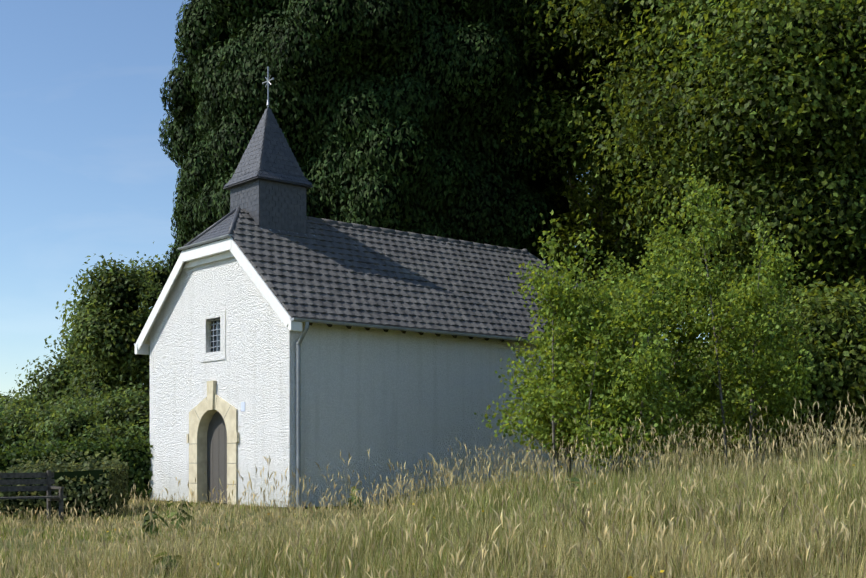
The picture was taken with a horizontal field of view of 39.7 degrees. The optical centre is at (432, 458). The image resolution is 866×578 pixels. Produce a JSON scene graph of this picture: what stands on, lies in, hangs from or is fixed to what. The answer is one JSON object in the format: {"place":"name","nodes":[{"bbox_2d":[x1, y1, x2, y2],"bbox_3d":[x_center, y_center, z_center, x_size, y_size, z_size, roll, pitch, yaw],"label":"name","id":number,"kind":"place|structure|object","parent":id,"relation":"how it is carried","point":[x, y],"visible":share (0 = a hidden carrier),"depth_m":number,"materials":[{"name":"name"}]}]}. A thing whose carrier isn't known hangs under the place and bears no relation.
{"place":"outdoors","nodes":[
{"label":"outdoors","id":0,"kind":"place"},
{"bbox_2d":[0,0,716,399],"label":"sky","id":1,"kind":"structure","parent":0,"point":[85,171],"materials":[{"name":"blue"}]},
{"bbox_2d":[0,343,865,577],"bbox_3d":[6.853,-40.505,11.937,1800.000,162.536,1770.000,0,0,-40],"label":"terrain","id":2,"kind":"structure","parent":0,"point":[182,538],"depth_m":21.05,"materials":[{"name":"green plant"}]},
{"bbox_2d":[0,391,40,406],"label":"tree","id":3,"kind":"object","parent":2,"relation":"on","point":[18,396],"depth_m":78.34,"materials":[{"name":"green plant"}]},
{"bbox_2d":[0,385,42,412],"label":"tree","id":4,"kind":"object","parent":2,"relation":"on","point":[4,398],"visible":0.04,"depth_m":76.58,"materials":[{"name":"green plant"}]},
{"bbox_2d":[0,392,51,447],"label":"shrub","id":5,"kind":"object","parent":2,"relation":"on","point":[13,409],"visible":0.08,"depth_m":53.54,"materials":[{"name":"green plant"}]},
{"bbox_2d":[0,470,66,520],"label":"bench","id":6,"kind":"object","parent":2,"relation":"on","point":[49,481],"visible":0.92,"depth_m":22.65,"materials":[{"name":"grey wood"}]},
{"bbox_2d":[0,394,102,452],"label":"shrub","id":7,"kind":"object","parent":2,"relation":"on","point":[18,430],"visible":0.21,"depth_m":50.31,"materials":[{"name":"green plant"}]},
{"bbox_2d":[0,450,128,519],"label":"hedge","id":8,"kind":"object","parent":2,"relation":"on","point":[104,481],"visible":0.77,"depth_m":23.65,"materials":[{"name":"green plant"}]},
{"bbox_2d":[0,429,156,500],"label":"hedge","id":9,"kind":"object","parent":2,"relation":"on","point":[137,456],"visible":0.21,"depth_m":27.88,"materials":[{"name":"green plant"}]},
{"bbox_2d":[13,319,149,410],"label":"tree","id":10,"kind":"object","parent":2,"relation":"on","point":[54,384],"visible":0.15,"depth_m":69.77,"materials":[{"name":"green plant"}]},
{"bbox_2d":[27,382,149,449],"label":"shrub","id":11,"kind":"object","parent":2,"relation":"on","point":[129,414],"visible":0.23,"depth_m":48.20,"materials":[{"name":"green plant"}]},
{"bbox_2d":[36,371,149,419],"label":"shrub","id":12,"kind":"object","parent":2,"relation":"on","point":[91,392],"visible":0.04,"depth_m":54.70,"materials":[{"name":"green plant"}]},
{"bbox_2d":[57,256,164,391],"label":"tree","id":13,"kind":"object","parent":2,"relation":"on","point":[154,298],"visible":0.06,"depth_m":91.25,"materials":[{"name":"green plant"}]},
{"bbox_2d":[55,242,170,396],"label":"tree","id":14,"kind":"object","parent":2,"relation":"on","point":[101,329],"visible":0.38,"depth_m":65.58,"materials":[{"name":"green plant"}]},
{"bbox_2d":[157,0,591,276],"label":"conifer tree","id":15,"kind":"object","parent":2,"relation":"on","point":[382,110],"visible":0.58,"depth_m":36.81,"materials":[{"name":"green plant"}]},
{"bbox_2d":[150,257,660,507],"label":"chapel walls","id":16,"kind":"structure","parent":2,"relation":"on","point":[410,398],"depth_m":25.15,"materials":[{"name":"white paint"}]},
{"bbox_2d":[145,334,149,344],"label":"eave soffit","id":17,"kind":"structure","parent":16,"relation":"attached to","point":[147,341],"depth_m":28.09,"materials":[{"name":"beige paint"}]},
{"bbox_2d":[187,381,238,504],"bbox_3d":[-4.650,-0.358,25.716,0.305,2.620,2.140,0,0,-40],"label":"door surround","id":18,"kind":"object","parent":16,"relation":"attached to","point":[206,410],"visible":0.88,"depth_m":26.02,"materials":[{"name":"beige stone"}]},
{"bbox_2d":[194,397,235,484],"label":"mortar joints","id":19,"kind":"object","parent":18,"relation":"attached to","point":[227,443],"depth_m":25.14,"materials":[{"name":"beige concrete"}]},
{"bbox_2d":[207,411,226,502],"bbox_3d":[-4.538,-0.058,25.811,0.012,2.020,1.280,0,0,-40],"label":"door","id":20,"kind":"structure","parent":18,"relation":"attached to","point":[217,451],"depth_m":25.95,"materials":[{"name":"grey wood"}]},
{"bbox_2d":[200,310,225,361],"bbox_3d":[-4.650,-2.623,25.717,0.184,1.050,1.080,0,0,-40],"label":"stone window frame","id":21,"kind":"object","parent":16,"relation":"attached to","point":[207,355],"visible":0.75,"depth_m":25.78,"materials":[{"name":"white stone"}]},
{"bbox_2d":[211,318,219,351],"bbox_3d":[-4.610,-2.653,25.750,0.001,0.730,0.620,0,0,-40],"label":"window glass","id":22,"kind":"object","parent":21,"relation":"in","point":[215,337],"visible":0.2,"depth_m":25.84,"materials":[{"name":"glass"}]},
{"bbox_2d":[210,318,219,351],"bbox_3d":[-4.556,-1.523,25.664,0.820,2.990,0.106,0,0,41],"label":"window bars","id":23,"kind":"object","parent":16,"relation":"attached to","point":[217,329],"depth_m":25.78,"materials":[{"name":"grey metal"}]},
{"bbox_2d":[188,238,291,317],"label":"roof deck","id":24,"kind":"structure","parent":16,"relation":"on","point":[243,253],"depth_m":26.40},
{"bbox_2d":[241,402,244,411],"bbox_3d":[-3.915,-1.073,24.728,0.012,0.190,0.140,0,0,-40],"label":"monument plaque","id":25,"kind":"object","parent":16,"relation":"attached to","point":[242,406],"visible":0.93,"depth_m":24.74,"materials":[{"name":"white"}]},
{"bbox_2d":[134,234,629,507],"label":"gutters and downpipes","id":26,"kind":"object","parent":16,"relation":"attached to","point":[298,400],"visible":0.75,"depth_m":23.46,"materials":[{"name":"metal"}]},
{"bbox_2d":[216,209,677,350],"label":"roof tiles","id":27,"kind":"object","parent":16,"relation":"on","point":[338,273],"visible":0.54,"depth_m":26.47,"materials":[{"name":"grey tile"}]},
{"bbox_2d":[184,207,240,245],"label":"slate hip caps","id":28,"kind":"object","parent":27,"relation":"on","point":[234,220],"visible":0.67,"depth_m":26.07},
{"bbox_2d":[135,237,301,354],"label":"bargeboards","id":29,"kind":"object","parent":27,"relation":"attached to","point":[224,249],"depth_m":25.47,"materials":[{"name":"white paint"}]},
{"bbox_2d":[190,108,312,244],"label":"slate cladding","id":30,"kind":"structure","parent":27,"relation":"on","point":[291,205],"depth_m":26.15,"materials":[{"name":"grey stone"}]},
{"bbox_2d":[309,322,533,344],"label":"rafter tails","id":31,"kind":"object","parent":27,"relation":"attached to","point":[404,332],"visible":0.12,"depth_m":25.27,"materials":[{"name":"white wood"}]},
{"bbox_2d":[306,216,665,340],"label":"ridge tiles","id":32,"kind":"object","parent":27,"relation":"on","point":[386,230],"visible":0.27,"depth_m":29.36,"materials":[{"name":"grey tile"}]},
{"bbox_3d":[-3.650,-5.353,26.558,1.200,1.350,1.200,0,0,-40],"label":"belfry","id":33,"kind":"object","parent":27,"relation":"on","visible":0},
{"bbox_2d":[223,107,312,189],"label":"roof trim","id":34,"kind":"structure","parent":33,"relation":"on","point":[257,177],"depth_m":26.12,"materials":[{"name":"grey metal"}]},
{"bbox_2d":[262,66,273,106],"bbox_3d":[-3.650,-8.243,26.558,0.080,0.890,0.460,0,0,-40],"label":"cross","id":35,"kind":"object","parent":34,"relation":"on","point":[267,85],"visible":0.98,"depth_m":26.55,"materials":[{"name":"silver metal"}]},
{"bbox_2d":[545,158,656,329],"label":"beech tree","id":36,"kind":"object","parent":2,"relation":"on","point":[587,208],"depth_m":67.72,"materials":[{"name":"green plant"}]},
{"bbox_2d":[543,170,666,379],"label":"beech tree","id":37,"kind":"object","parent":2,"relation":"on","point":[583,222],"depth_m":71.46,"materials":[{"name":"green plant"}]},
{"bbox_2d":[537,5,747,312],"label":"beech tree","id":38,"kind":"object","parent":2,"relation":"on","point":[594,218],"visible":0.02,"depth_m":50.37,"materials":[{"name":"green plant"}]},
{"bbox_2d":[474,158,832,483],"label":"birch saplings","id":39,"kind":"object","parent":2,"relation":"on","point":[599,389],"visible":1,"depth_m":21.41,"materials":[{"name":"green plant"}]},
{"bbox_2d":[478,0,865,351],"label":"beech tree","id":40,"kind":"object","parent":2,"relation":"on","point":[545,55],"visible":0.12,"depth_m":38.77,"materials":[{"name":"green plant"}]},
{"bbox_2d":[579,170,791,329],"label":"beech tree","id":41,"kind":"object","parent":2,"relation":"on","point":[618,216],"depth_m":65.43,"materials":[{"name":"green plant"}]},
{"bbox_2d":[518,0,865,310],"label":"beech tree","id":42,"kind":"object","parent":2,"relation":"on","point":[594,8],"visible":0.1,"depth_m":36.03,"materials":[{"name":"green plant"}]},
{"bbox_2d":[573,0,865,359],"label":"beech tree","id":43,"kind":"object","parent":2,"relation":"on","point":[784,62],"visible":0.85,"depth_m":29.15,"materials":[{"name":"green plant"}]},
{"bbox_2d":[661,357,865,461],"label":"shrub","id":44,"kind":"object","parent":2,"relation":"on","point":[707,415],"visible":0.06,"depth_m":28.33,"materials":[{"name":"green plant"}]},
{"bbox_2d":[700,270,865,451],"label":"shrub","id":45,"kind":"object","parent":2,"relation":"on","point":[842,353],"visible":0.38,"depth_m":24.42,"materials":[{"name":"green plant"}]},
{"bbox_2d":[777,304,865,450],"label":"shrub","id":46,"kind":"object","parent":2,"relation":"on","point":[861,425],"visible":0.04,"depth_m":26.71,"materials":[{"name":"green plant"}]}
]}

